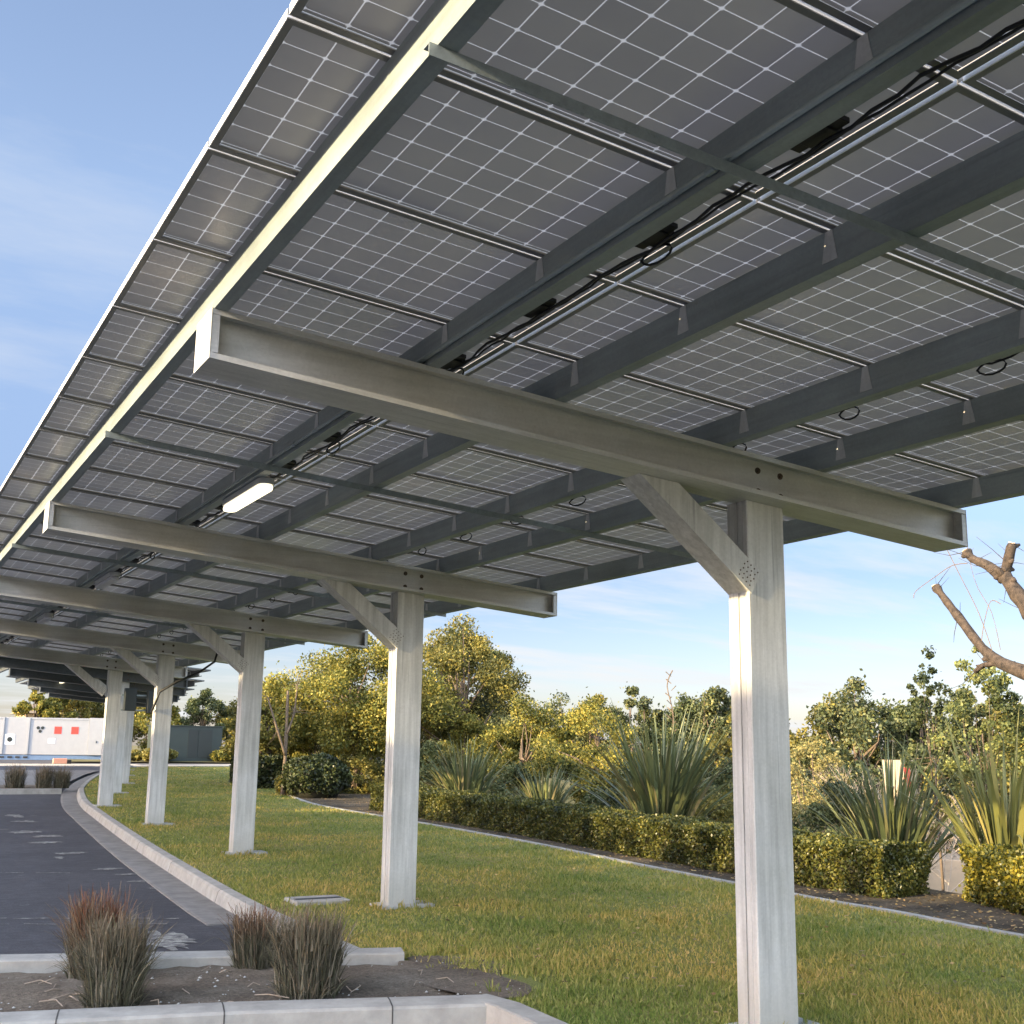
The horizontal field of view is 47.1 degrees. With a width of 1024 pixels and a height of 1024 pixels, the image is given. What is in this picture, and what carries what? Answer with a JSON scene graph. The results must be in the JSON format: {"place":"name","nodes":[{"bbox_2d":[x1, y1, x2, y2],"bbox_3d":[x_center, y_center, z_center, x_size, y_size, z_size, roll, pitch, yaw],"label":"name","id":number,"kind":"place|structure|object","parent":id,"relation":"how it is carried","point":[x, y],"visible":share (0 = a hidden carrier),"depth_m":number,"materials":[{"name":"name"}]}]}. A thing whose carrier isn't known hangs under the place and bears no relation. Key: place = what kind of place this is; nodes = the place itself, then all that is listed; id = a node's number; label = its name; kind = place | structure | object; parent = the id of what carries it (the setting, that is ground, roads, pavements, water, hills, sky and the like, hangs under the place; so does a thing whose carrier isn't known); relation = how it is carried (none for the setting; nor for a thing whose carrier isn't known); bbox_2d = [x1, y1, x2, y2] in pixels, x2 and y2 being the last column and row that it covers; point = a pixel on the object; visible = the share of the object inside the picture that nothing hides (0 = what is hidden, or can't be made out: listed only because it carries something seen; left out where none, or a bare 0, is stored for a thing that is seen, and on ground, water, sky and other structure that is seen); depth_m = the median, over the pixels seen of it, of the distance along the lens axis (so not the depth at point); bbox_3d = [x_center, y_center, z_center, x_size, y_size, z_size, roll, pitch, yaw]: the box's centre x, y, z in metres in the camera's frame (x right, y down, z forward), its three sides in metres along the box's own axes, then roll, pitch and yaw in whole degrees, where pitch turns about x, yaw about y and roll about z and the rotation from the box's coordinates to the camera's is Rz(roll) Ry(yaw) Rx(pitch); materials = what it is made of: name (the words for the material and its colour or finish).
{"place":"outdoors","nodes":[
{"label":"outdoors","id":0,"kind":"place"},
{"bbox_2d":[2,763,34,787],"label":"ornamental grass","id":1,"kind":"object","parent":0,"point":[19,775],"depth_m":34.58,"materials":[{"name":"plant"}]},
{"bbox_2d":[0,785,53,788],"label":"island","id":2,"kind":"structure","parent":0,"point":[25,787],"depth_m":34.66,"materials":[{"name":"soil"}]},
{"bbox_2d":[52,765,77,787],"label":"ornamental grass","id":3,"kind":"object","parent":2,"relation":"on","point":[63,778],"depth_m":34.88,"materials":[{"name":"plant"}]},
{"bbox_2d":[30,763,57,788],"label":"ornamental grass","id":4,"kind":"object","parent":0,"point":[44,779],"depth_m":34.68,"materials":[{"name":"plant"}]},
{"bbox_2d":[0,770,98,784],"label":"paving","id":5,"kind":"structure","parent":0,"point":[30,780],"depth_m":45.50,"materials":[{"name":"grey asphalt"}]},
{"bbox_2d":[0,764,209,765],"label":"pavement","id":6,"kind":"structure","parent":0,"point":[84,765],"depth_m":59.94,"materials":[{"name":"grey concrete"}]},
{"bbox_2d":[67,759,382,762],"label":"verge","id":7,"kind":"structure","parent":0,"point":[86,760],"depth_m":67.71,"materials":[{"name":"green plant"}]},
{"bbox_2d":[11,690,59,717],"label":"tree","id":8,"kind":"object","parent":7,"relation":"on","point":[24,707],"visible":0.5,"depth_m":77.13,"materials":[{"name":"green plant"}]},
{"bbox_2d":[36,697,78,717],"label":"tree","id":9,"kind":"object","parent":7,"relation":"on","point":[56,704],"visible":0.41,"depth_m":77.51,"materials":[{"name":"green plant"}]},
{"bbox_2d":[133,703,182,749],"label":"tree","id":10,"kind":"object","parent":7,"relation":"on","point":[143,716],"visible":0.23,"depth_m":80.59,"materials":[{"name":"green plant"}]},
{"bbox_2d":[147,725,223,760],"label":"transformer enclosure","id":11,"kind":"object","parent":7,"relation":"on","point":[194,743],"visible":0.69,"depth_m":68.92,"materials":[{"name":"metal"}]},
{"bbox_2d":[187,729,197,757],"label":"door","id":12,"kind":"structure","parent":11,"relation":"in","point":[193,734],"depth_m":68.83,"materials":[{"name":"grey metal"}]},
{"bbox_2d":[197,730,212,757],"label":"door","id":13,"kind":"structure","parent":11,"relation":"in","point":[205,736],"depth_m":69.17,"materials":[{"name":"grey metal"}]},
{"bbox_2d":[176,688,233,737],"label":"tree","id":14,"kind":"object","parent":7,"relation":"on","point":[203,716],"visible":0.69,"depth_m":82.41,"materials":[{"name":"green plant"}]},
{"bbox_2d":[210,706,265,741],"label":"tree","id":15,"kind":"object","parent":7,"relation":"on","point":[221,719],"visible":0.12,"depth_m":82.92,"materials":[{"name":"green plant"}]},
{"bbox_2d":[0,964,506,1011],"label":"planter soil","id":16,"kind":"structure","parent":0,"point":[375,981],"depth_m":8.23,"materials":[{"name":"brown soil"}]},
{"bbox_2d":[40,882,148,980],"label":"ornamental grass","id":17,"kind":"object","parent":16,"relation":"on","point":[76,914],"depth_m":8.45,"materials":[{"name":"brown plant"}]},
{"bbox_2d":[45,904,175,1007],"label":"ornamental grass","id":18,"kind":"object","parent":16,"relation":"on","point":[114,975],"depth_m":7.54,"materials":[{"name":"plant"}]},
{"bbox_2d":[24,965,453,1005],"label":"dry stems","id":19,"kind":"object","parent":16,"relation":"on","point":[52,999],"visible":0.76,"depth_m":7.90,"materials":[{"name":"plant"}]},
{"bbox_2d":[199,900,292,969],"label":"ornamental grass","id":20,"kind":"object","parent":16,"relation":"on","point":[246,948],"depth_m":8.82,"materials":[{"name":"plant"}]},
{"bbox_2d":[242,894,368,999],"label":"ornamental grass","id":21,"kind":"object","parent":16,"relation":"on","point":[307,961],"depth_m":7.92,"materials":[{"name":"plant"}]},
{"bbox_2d":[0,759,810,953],"bbox_3d":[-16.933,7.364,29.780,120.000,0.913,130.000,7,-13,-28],"label":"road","id":22,"kind":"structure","parent":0,"point":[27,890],"depth_m":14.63,"materials":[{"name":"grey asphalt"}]},
{"bbox_2d":[0,788,61,794],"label":"island kerb","id":23,"kind":"structure","parent":22,"relation":"on","point":[34,791],"depth_m":33.44,"materials":[{"name":"concrete"}]},
{"bbox_2d":[0,717,103,759],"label":"container","id":24,"kind":"object","parent":22,"relation":"on","point":[28,738],"visible":0.81,"depth_m":68.54,"materials":[{"name":"white metal"}]},
{"bbox_2d":[31,687,179,766],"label":"solar carport","id":25,"kind":"object","parent":22,"relation":"on","point":[82,698],"visible":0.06,"depth_m":55.60,"materials":[{"name":"metal"}]},
{"bbox_2d":[61,772,243,925],"bbox_3d":[-10.556,9.185,38.734,15.653,0.539,55.462,1,-11,0],"label":"gutter","id":26,"kind":"object","parent":22,"relation":"on","point":[200,907],"visible":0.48,"depth_m":15.88,"materials":[{"name":"concrete"}]},
{"bbox_2d":[131,930,197,950],"bbox_3d":[-3.204,3.880,10.642,0.669,0.010,1.200,7,-13,-28],"label":"road stain","id":27,"kind":"object","parent":22,"relation":"on","point":[177,940],"visible":0.54,"depth_m":10.65,"materials":[{"name":"white paint"}]},
{"bbox_2d":[0,947,403,972],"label":"planter kerb","id":28,"kind":"structure","parent":22,"relation":"on","point":[42,963],"depth_m":8.90,"materials":[{"name":"concrete"}]},
{"bbox_2d":[77,766,358,947],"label":"kerb","id":29,"kind":"structure","parent":22,"relation":"on","point":[207,886],"depth_m":15.40,"materials":[{"name":"concrete"}]},
{"bbox_2d":[0,994,486,1023],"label":"planter kerb","id":30,"kind":"structure","parent":22,"relation":"on","point":[459,1009],"depth_m":7.42,"materials":[{"name":"concrete"}]},
{"bbox_2d":[476,994,567,1023],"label":"planter kerb","id":31,"kind":"structure","parent":22,"relation":"on","point":[500,1010],"depth_m":7.48,"materials":[{"name":"concrete"}]},
{"bbox_2d":[0,0,1023,756],"label":"sky","id":32,"kind":"structure","parent":0,"point":[107,107],"materials":[{"name":"blue"}]},
{"bbox_2d":[132,746,963,850],"bbox_3d":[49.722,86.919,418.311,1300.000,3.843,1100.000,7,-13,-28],"label":"terrain","id":33,"kind":"structure","parent":0,"point":[567,785],"depth_m":59.33,"materials":[{"name":"brown soil"}]},
{"bbox_2d":[57,699,104,718],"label":"tree","id":34,"kind":"object","parent":33,"relation":"on","point":[79,706],"visible":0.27,"depth_m":79.64,"materials":[{"name":"green plant"}]},
{"bbox_2d":[81,703,148,741],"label":"tree","id":35,"kind":"object","parent":33,"relation":"on","point":[97,712],"visible":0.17,"depth_m":80.99,"materials":[{"name":"green plant"}]},
{"bbox_2d":[419,738,458,786],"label":"shrub","id":36,"kind":"object","parent":33,"relation":"on","point":[427,748],"visible":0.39,"depth_m":32.57,"materials":[{"name":"green plant"}]},
{"bbox_2d":[419,741,470,786],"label":"shrub","id":37,"kind":"object","parent":33,"relation":"on","point":[447,749],"visible":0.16,"depth_m":32.86,"materials":[{"name":"green plant"}]},
{"bbox_2d":[384,612,534,754],"bbox_3d":[-1.881,6.467,37.286,5.378,6.572,6.036,7,-13,-28],"label":"tree","id":38,"kind":"object","parent":33,"relation":"on","point":[463,660],"visible":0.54,"depth_m":37.05,"materials":[{"name":"green plant"}]},
{"bbox_2d":[435,711,496,785],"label":"shrub","id":39,"kind":"object","parent":33,"relation":"on","point":[470,723],"visible":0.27,"depth_m":35.24,"materials":[{"name":"green plant"}]},
{"bbox_2d":[420,617,512,740],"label":"tree","id":40,"kind":"object","parent":33,"relation":"on","point":[486,709],"visible":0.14,"depth_m":40.33,"materials":[{"name":"green plant"}]},
{"bbox_2d":[425,691,533,788],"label":"tree","id":41,"kind":"object","parent":33,"relation":"on","point":[502,718],"visible":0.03,"depth_m":51.92,"materials":[{"name":"green plant"}]},
{"bbox_2d":[487,756,541,796],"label":"shrub","id":42,"kind":"object","parent":33,"relation":"on","point":[514,770],"visible":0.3,"depth_m":31.19,"materials":[{"name":"green plant"}]},
{"bbox_2d":[460,682,585,790],"bbox_3d":[0.264,6.845,33.177,3.157,4.100,3.695,7,-13,-28],"label":"shrub","id":43,"kind":"object","parent":33,"relation":"on","point":[524,735],"visible":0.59,"depth_m":33.09,"materials":[{"name":"green plant"}]},
{"bbox_2d":[519,689,609,780],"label":"tree","id":44,"kind":"object","parent":33,"relation":"on","point":[561,711],"visible":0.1,"depth_m":75.53,"materials":[{"name":"green plant"}]},
{"bbox_2d":[518,687,645,806],"bbox_3d":[2.001,6.559,30.647,3.521,3.989,3.864,-1,-11,11],"label":"shrub","id":45,"kind":"object","parent":33,"relation":"on","point":[586,709],"visible":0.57,"depth_m":29.94,"materials":[{"name":"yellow plant"}]},
{"bbox_2d":[558,692,635,784],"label":"tree","id":46,"kind":"object","parent":33,"relation":"on","point":[590,735],"visible":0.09,"depth_m":71.13,"materials":[{"name":"green plant"}]},
{"bbox_2d":[578,762,629,809],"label":"shrub","id":47,"kind":"object","parent":33,"relation":"on","point":[588,798],"visible":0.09,"depth_m":27.10,"materials":[{"name":"green plant"}]},
{"bbox_2d":[591,685,665,764],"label":"tree","id":48,"kind":"object","parent":33,"relation":"on","point":[642,703],"visible":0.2,"depth_m":65.23,"materials":[{"name":"green broad leaves"},{"name":"brown bark"}]},
{"bbox_2d":[287,794,1023,937],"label":"lawn edging","id":49,"kind":"object","parent":33,"relation":"on","point":[959,924],"visible":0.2,"depth_m":14.89,"materials":[{"name":"concrete"}]},
{"bbox_2d":[636,691,715,772],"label":"tree","id":50,"kind":"object","parent":33,"relation":"on","point":[685,700],"visible":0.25,"depth_m":63.82,"materials":[{"name":"green plant"}]},
{"bbox_2d":[674,685,731,799],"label":"tree","id":51,"kind":"object","parent":33,"relation":"on","point":[710,708],"visible":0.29,"depth_m":61.82,"materials":[{"name":"green broad leaves"},{"name":"brown bark"}]},
{"bbox_2d":[692,772,733,823],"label":"shrub","id":52,"kind":"object","parent":33,"relation":"on","point":[720,814],"visible":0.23,"depth_m":24.55,"materials":[{"name":"green plant"}]},
{"bbox_2d":[700,706,797,797],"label":"tree","id":53,"kind":"object","parent":33,"relation":"on","point":[717,737],"visible":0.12,"depth_m":59.27,"materials":[{"name":"green plant"}]},
{"bbox_2d":[700,747,799,823],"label":"tree","id":54,"kind":"object","parent":33,"relation":"on","point":[727,775],"visible":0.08,"depth_m":42.11,"materials":[{"name":"green plant"}]},
{"bbox_2d":[790,733,856,833],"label":"shrub","id":55,"kind":"object","parent":33,"relation":"on","point":[797,775],"visible":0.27,"depth_m":27.64,"materials":[{"name":"green plant"}]},
{"bbox_2d":[792,778,867,838],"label":"shrub","id":56,"kind":"object","parent":33,"relation":"on","point":[827,814],"visible":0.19,"depth_m":21.08,"materials":[{"name":"green plant"}]},
{"bbox_2d":[789,692,878,791],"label":"tree","id":57,"kind":"object","parent":33,"relation":"on","point":[805,729],"visible":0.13,"depth_m":57.11,"materials":[{"name":"green plant"}]},
{"bbox_2d":[791,752,918,831],"bbox_3d":[10.103,9.883,35.929,5.782,4.970,4.851,7,-13,-28],"label":"shrub","id":58,"kind":"object","parent":33,"relation":"on","point":[859,771],"visible":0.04,"depth_m":36.02,"materials":[{"name":"green plant"}]},
{"bbox_2d":[790,668,927,796],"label":"tree","id":59,"kind":"object","parent":33,"relation":"on","point":[863,713],"visible":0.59,"depth_m":52.67,"materials":[{"name":"green leaves"},{"name":"brown bark"}]},
{"bbox_2d":[824,693,952,807],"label":"tree","id":60,"kind":"object","parent":33,"relation":"on","point":[883,739],"visible":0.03,"depth_m":56.66,"materials":[{"name":"green plant"}]},
{"bbox_2d":[882,760,917,801],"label":"site hut","id":61,"kind":"object","parent":33,"relation":"on","point":[896,766],"visible":0.11,"depth_m":42.44,"materials":[{"name":"white paint"}]},
{"bbox_2d":[820,771,985,876],"bbox_3d":[10.615,8.692,29.775,5.694,4.161,5.385,7,-13,-28],"label":"bare shrub","id":62,"kind":"object","parent":33,"relation":"on","point":[933,828],"visible":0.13,"depth_m":28.26,"materials":[{"name":"plant"}]},
{"bbox_2d":[875,690,953,813],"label":"tree","id":63,"kind":"object","parent":33,"relation":"on","point":[900,712],"visible":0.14,"depth_m":52.44,"materials":[{"name":"green plant"}]},
{"bbox_2d":[849,782,979,893],"bbox_3d":[8.177,7.018,23.500,4.165,3.722,3.306,-3,-12,21],"label":"bare shrub","id":64,"kind":"object","parent":33,"relation":"on","point":[952,851],"visible":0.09,"depth_m":23.60,"materials":[{"name":"plant"}]},
{"bbox_2d":[897,645,971,890],"bbox_3d":[7.078,4.648,19.664,1.102,4.828,1.204,-1,-11,7],"label":"sapling","id":65,"kind":"object","parent":33,"relation":"on","point":[923,701],"visible":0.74,"depth_m":19.81,"materials":[{"name":"green plant"}]},
{"bbox_2d":[896,768,984,853],"bbox_3d":[11.799,9.050,31.476,4.177,4.921,4.242,7,-13,-28],"label":"tree","id":66,"kind":"object","parent":33,"relation":"on","point":[933,825],"visible":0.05,"depth_m":31.49,"materials":[{"name":"green plant"}]},
{"bbox_2d":[923,853,967,893],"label":"wall","id":67,"kind":"structure","parent":33,"relation":"on","point":[956,878],"depth_m":27.57,"materials":[{"name":"beige paint"}]},
{"bbox_2d":[925,684,1006,812],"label":"tree","id":68,"kind":"object","parent":33,"relation":"on","point":[980,709],"visible":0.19,"depth_m":50.20,"materials":[{"name":"green plant"}]},
{"bbox_2d":[913,508,1023,691],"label":"pollarded tree","id":69,"kind":"object","parent":33,"relation":"on","point":[1007,580],"visible":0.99,"depth_m":15.42,"materials":[{"name":"brown plant"}]},
{"bbox_2d":[926,646,1023,836],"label":"sapling","id":70,"kind":"object","parent":33,"relation":"on","point":[995,687],"visible":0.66,"depth_m":18.82,"materials":[{"name":"green plant"}]},
{"bbox_2d":[951,699,1023,799],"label":"tree","id":71,"kind":"object","parent":33,"relation":"on","point":[999,714],"visible":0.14,"depth_m":52.91,"materials":[{"name":"green plant"}]},
{"bbox_2d":[987,722,1023,802],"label":"tree","id":72,"kind":"object","parent":33,"relation":"on","point":[1010,774],"visible":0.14,"depth_m":48.55,"materials":[{"name":"green plant"}]},
{"bbox_2d":[84,766,1023,1023],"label":"lawn","id":73,"kind":"structure","parent":0,"point":[529,980],"depth_m":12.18,"materials":[{"name":"plant"}]},
{"bbox_2d":[6,675,193,775],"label":"solar carport","id":74,"kind":"object","parent":73,"relation":"on","point":[58,685],"visible":0.11,"depth_m":43.97,"materials":[{"name":"metal"}]},
{"bbox_2d":[0,667,204,783],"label":"solar carport","id":75,"kind":"object","parent":73,"relation":"on","point":[28,674],"visible":0.16,"depth_m":38.07,"materials":[{"name":"metal"}]},
{"bbox_2d":[19,681,186,769],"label":"solar carport","id":76,"kind":"object","parent":73,"relation":"on","point":[72,693],"visible":0.07,"depth_m":49.76,"materials":[{"name":"metal"}]},
{"bbox_2d":[0,657,210,793],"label":"solar carport","id":77,"kind":"object","parent":73,"relation":"on","point":[97,674],"visible":0.26,"depth_m":32.42,"materials":[{"name":"metal"}]},
{"bbox_2d":[120,688,153,712],"bbox_3d":[-9.946,5.121,31.840,1.200,0.650,0.260,7,-13,-28],"label":"inverter","id":78,"kind":"object","parent":77,"relation":"hanging from","point":[130,695],"visible":0.78,"depth_m":31.59,"materials":[{"name":"grey metal"}]},
{"bbox_2d":[220,673,319,761],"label":"shrub","id":79,"kind":"object","parent":73,"relation":"on","point":[268,746],"visible":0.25,"depth_m":37.63,"materials":[{"name":"green plant"}]},
{"bbox_2d":[263,673,311,795],"bbox_3d":[-6.569,6.294,33.171,1.843,3.534,0.808,7,-13,-28],"label":"dead tree","id":80,"kind":"object","parent":73,"relation":"on","point":[285,745],"visible":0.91,"depth_m":33.13,"materials":[{"name":"brown plant"}]},
{"bbox_2d":[284,895,349,905],"bbox_3d":[-2.052,4.127,12.340,0.580,0.145,0.440,7,-13,-28],"label":"valve box","id":81,"kind":"object","parent":73,"relation":"on","point":[296,900],"visible":0.52,"depth_m":12.26,"materials":[{"name":"concrete"}]},
{"bbox_2d":[398,955,531,997],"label":"bare soil","id":82,"kind":"structure","parent":73,"relation":"on","point":[456,986],"depth_m":8.37,"materials":[{"name":"brown soil"}]},
{"bbox_2d":[0,0,1023,1023],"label":"solar carport","id":83,"kind":"object","parent":73,"relation":"on","point":[420,309],"visible":0.98,"depth_m":6.42,"materials":[{"name":"grey metal"}]},
{"bbox_2d":[94,572,119,588],"bbox_3d":[-5.298,0.868,15.259,0.166,0.174,1.404,7,-13,-28],"label":"light fixture","id":84,"kind":"object","parent":83,"relation":"hanging from","point":[107,580],"visible":0.98,"depth_m":14.94,"materials":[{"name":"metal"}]},
{"bbox_2d":[210,477,273,511],"bbox_3d":[-2.279,-0.153,9.883,0.166,0.174,1.404,7,-13,-28],"label":"light fixture","id":85,"kind":"object","parent":83,"relation":"hanging from","point":[251,492],"visible":0.97,"depth_m":9.60,"materials":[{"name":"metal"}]},
{"bbox_2d":[301,785,1023,933],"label":"planting bed","id":86,"kind":"object","parent":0,"point":[1002,921],"visible":0.12,"depth_m":13.58,"materials":[{"name":"brown soil"}]},
{"bbox_2d":[228,753,294,788],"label":"hedge","id":87,"kind":"object","parent":86,"relation":"on","point":[269,769],"visible":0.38,"depth_m":36.70,"materials":[{"name":"green plant"}]},
{"bbox_2d":[277,723,342,761],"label":"shrub","id":88,"kind":"object","parent":86,"relation":"on","point":[301,742],"visible":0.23,"depth_m":37.14,"materials":[{"name":"green plant"}]},
{"bbox_2d":[280,752,352,797],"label":"bush","id":89,"kind":"object","parent":86,"relation":"on","point":[321,775],"visible":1,"depth_m":31.72,"materials":[{"name":"green plant"}]},
{"bbox_2d":[336,748,384,793],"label":"shrub","id":90,"kind":"object","parent":86,"relation":"on","point":[374,772],"visible":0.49,"depth_m":34.43,"materials":[{"name":"green plant"}]},
{"bbox_2d":[260,631,479,787],"bbox_3d":[-4.542,6.183,36.349,7.096,5.431,6.520,-8,-14,38],"label":"tree","id":91,"kind":"object","parent":86,"relation":"on","point":[364,714],"visible":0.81,"depth_m":35.30,"materials":[{"name":"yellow plant"}]},
{"bbox_2d":[421,732,523,793],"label":"flax plant","id":92,"kind":"object","parent":86,"relation":"on","point":[465,773],"visible":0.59,"depth_m":27.86,"materials":[{"name":"green plant"}]},
{"bbox_2d":[489,756,588,803],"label":"flax plant","id":93,"kind":"object","parent":86,"relation":"on","point":[545,790],"visible":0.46,"depth_m":24.80,"materials":[{"name":"green plant"}]},
{"bbox_2d":[100,793,1023,1011],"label":"leaf litter","id":94,"kind":"object","parent":86,"relation":"on","point":[714,993],"visible":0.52,"depth_m":12.81,"materials":[{"name":"brown plant"}]},
{"bbox_2d":[368,783,932,898],"bbox_3d":[0.795,5.411,20.596,1.054,0.785,16.156,7,-13,-27],"label":"hedge","id":95,"kind":"object","parent":86,"relation":"on","point":[841,863],"visible":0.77,"depth_m":16.99,"materials":[{"name":"green plant"}]},
{"bbox_2d":[543,699,791,816],"bbox_3d":[2.761,4.746,21.592,4.566,2.662,4.889,-8,-14,39],"label":"flax plant","id":96,"kind":"object","parent":86,"relation":"on","point":[667,785],"visible":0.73,"depth_m":20.86,"materials":[{"name":"green plant"}]},
{"bbox_2d":[790,727,1008,881],"bbox_3d":[5.252,4.137,16.298,4.057,2.271,3.629,-1,-11,8],"label":"flax plant","id":97,"kind":"object","parent":86,"relation":"on","point":[891,819],"visible":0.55,"depth_m":16.08,"materials":[{"name":"green plant"}]},
{"bbox_2d":[880,708,1023,850],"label":"flax plant","id":98,"kind":"object","parent":86,"relation":"on","point":[1004,822],"visible":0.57,"depth_m":14.41,"materials":[{"name":"green plant"}]},
{"bbox_2d":[957,843,1023,915],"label":"hedge","id":99,"kind":"object","parent":86,"relation":"on","point":[994,874],"visible":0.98,"depth_m":12.93,"materials":[{"name":"green plant"}]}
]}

